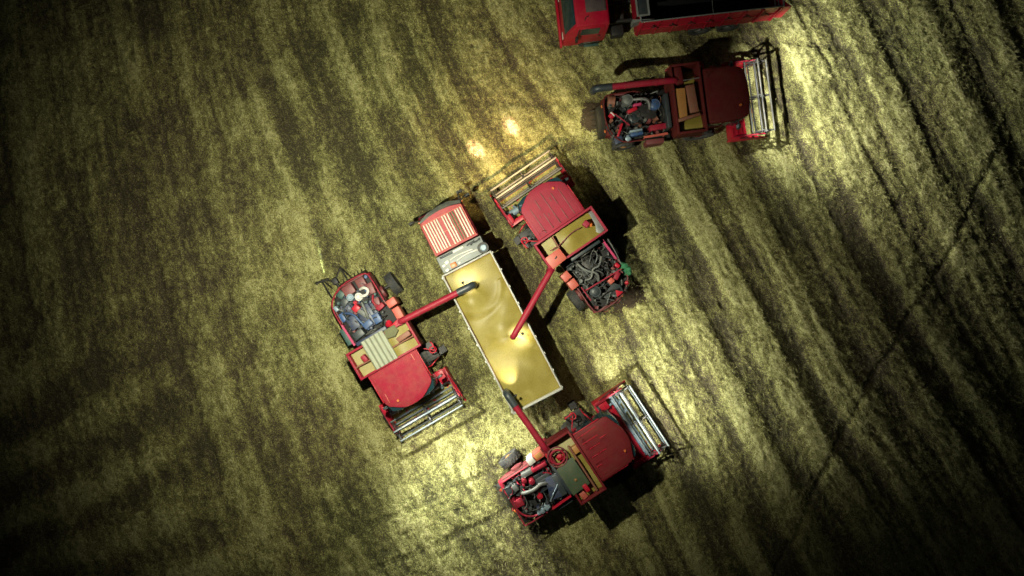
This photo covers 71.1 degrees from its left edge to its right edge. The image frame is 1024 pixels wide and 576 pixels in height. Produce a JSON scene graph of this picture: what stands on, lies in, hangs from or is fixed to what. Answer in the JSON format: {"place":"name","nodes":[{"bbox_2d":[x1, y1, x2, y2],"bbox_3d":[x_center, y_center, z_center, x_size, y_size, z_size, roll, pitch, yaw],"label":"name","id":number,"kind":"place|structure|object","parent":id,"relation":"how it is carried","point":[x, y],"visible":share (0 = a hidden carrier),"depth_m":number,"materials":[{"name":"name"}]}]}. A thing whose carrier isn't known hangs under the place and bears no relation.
{"place":"outdoors","nodes":[
{"label":"outdoors","id":0,"kind":"place"},
{"bbox_2d":[0,0,1023,575],"bbox_3d":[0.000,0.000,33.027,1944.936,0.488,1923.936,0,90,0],"label":"field","id":1,"kind":"structure","parent":0,"point":[72,272],"depth_m":33.03,"materials":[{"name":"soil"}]},
{"bbox_2d":[315,267,476,441],"bbox_3d":[-4.188,1.777,31.136,6.696,3.775,8.167,-30,90,0],"label":"combine harvester","id":2,"kind":"object","parent":1,"relation":"on","point":[410,387],"visible":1,"depth_m":30.65,"materials":[{"name":"red paint"}]},
{"bbox_2d":[351,323,417,375],"bbox_3d":[-5.323,2.565,30.055,2.720,0.269,1.080,-30,90,0],"label":"grain load","id":3,"kind":"object","parent":2,"relation":"in","point":[399,350],"visible":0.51,"depth_m":30.08},
{"bbox_2d":[419,352,428,367],"bbox_3d":[-3.828,3.121,30.750,0.050,1.500,0.730,-30,90,0],"label":"door","id":4,"kind":"structure","parent":2,"relation":"in","point":[420,353],"depth_m":31.18,"materials":[{"name":"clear glass"}]},
{"bbox_2d":[408,189,562,414],"bbox_3d":[-1.089,0.562,31.519,2.920,2.997,9.510,-27,90,0],"label":"grain truck","id":5,"kind":"object","parent":1,"relation":"on","point":[455,240],"visible":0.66,"depth_m":30.12,"materials":[{"name":"metal"}]},
{"bbox_2d":[445,254,558,407],"bbox_3d":[-0.410,1.872,30.247,2.190,0.397,6.410,-27,90,0],"label":"grain heap","id":6,"kind":"object","parent":5,"relation":"in","point":[491,311],"visible":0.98,"depth_m":30.32,"materials":[{"name":"yellow food"}]},
{"bbox_2d":[490,150,628,339],"bbox_3d":[1.895,-2.230,31.136,5.592,3.775,7.867,-12,90,0],"label":"combine harvester","id":7,"kind":"object","parent":1,"relation":"on","point":[545,203],"visible":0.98,"depth_m":30.69,"materials":[{"name":"red paint"}]},
{"bbox_2d":[537,211,602,257],"bbox_3d":[2.439,-2.078,30.141,2.720,0.398,1.080,-34,90,0],"label":"grain load","id":8,"kind":"object","parent":7,"relation":"in","point":[576,239],"visible":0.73,"depth_m":30.13},
{"bbox_2d":[619,262,631,275],"bbox_3d":[4.882,-0.821,30.944,0.711,0.540,0.420,44,90,0],"label":"cloth bundle","id":9,"kind":"object","parent":7,"relation":"hanging from","point":[625,268],"visible":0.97,"depth_m":30.75,"materials":[{"name":"green fabric"}]},
{"bbox_2d":[494,380,668,525],"bbox_3d":[2.143,6.476,31.136,7.735,3.775,6.442,-33,90,0],"label":"combine harvester","id":10,"kind":"object","parent":1,"relation":"on","point":[611,437],"visible":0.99,"depth_m":30.62,"materials":[{"name":"red paint"}]},
{"bbox_2d":[549,434,601,499],"bbox_3d":[2.610,7.448,30.166,1.080,0.253,2.720,-33,90,0],"label":"grain load","id":11,"kind":"object","parent":10,"relation":"in","point":[565,441],"visible":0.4,"depth_m":30.09},
{"bbox_2d":[576,419,590,430],"bbox_3d":[3.096,5.928,30.750,0.730,1.500,0.050,-33,90,0],"label":"door","id":12,"kind":"structure","parent":10,"relation":"in","point":[588,421],"depth_m":31.04,"materials":[{"name":"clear glass"}]},
{"bbox_2d":[580,103,599,131],"bbox_3d":[3.650,-7.750,32.873,1.584,0.374,1.584,0,90,0],"label":"chaff heap","id":13,"kind":"object","parent":1,"relation":"on","point":[586,116],"visible":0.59,"depth_m":32.85,"materials":[{"name":"brown plant"}]},
{"bbox_2d":[610,279,645,312],"bbox_3d":[5.350,0.350,32.873,1.650,0.375,1.650,0,90,0],"label":"chaff heap","id":14,"kind":"object","parent":1,"relation":"on","point":[633,294],"visible":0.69,"depth_m":32.87,"materials":[{"name":"brown plant"}]},
{"bbox_2d":[554,0,791,47],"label":"dump truck","id":15,"kind":"object","parent":1,"relation":"on","point":[584,23],"visible":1,"depth_m":31.27,"materials":[{"name":"metal"}]},
{"bbox_2d":[589,58,775,150],"bbox_3d":[7.453,-8.060,31.136,8.329,3.775,3.542,-7,90,0],"label":"combine harvester","id":16,"kind":"object","parent":1,"relation":"on","point":[626,120],"visible":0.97,"depth_m":30.55,"materials":[{"name":"red paint"}]},
{"bbox_2d":[672,70,702,131],"bbox_3d":[7.315,-7.871,30.277,1.080,0.491,2.720,-7,90,0],"label":"grain load","id":17,"kind":"object","parent":16,"relation":"in","point":[695,123],"visible":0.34,"depth_m":30.16}
]}

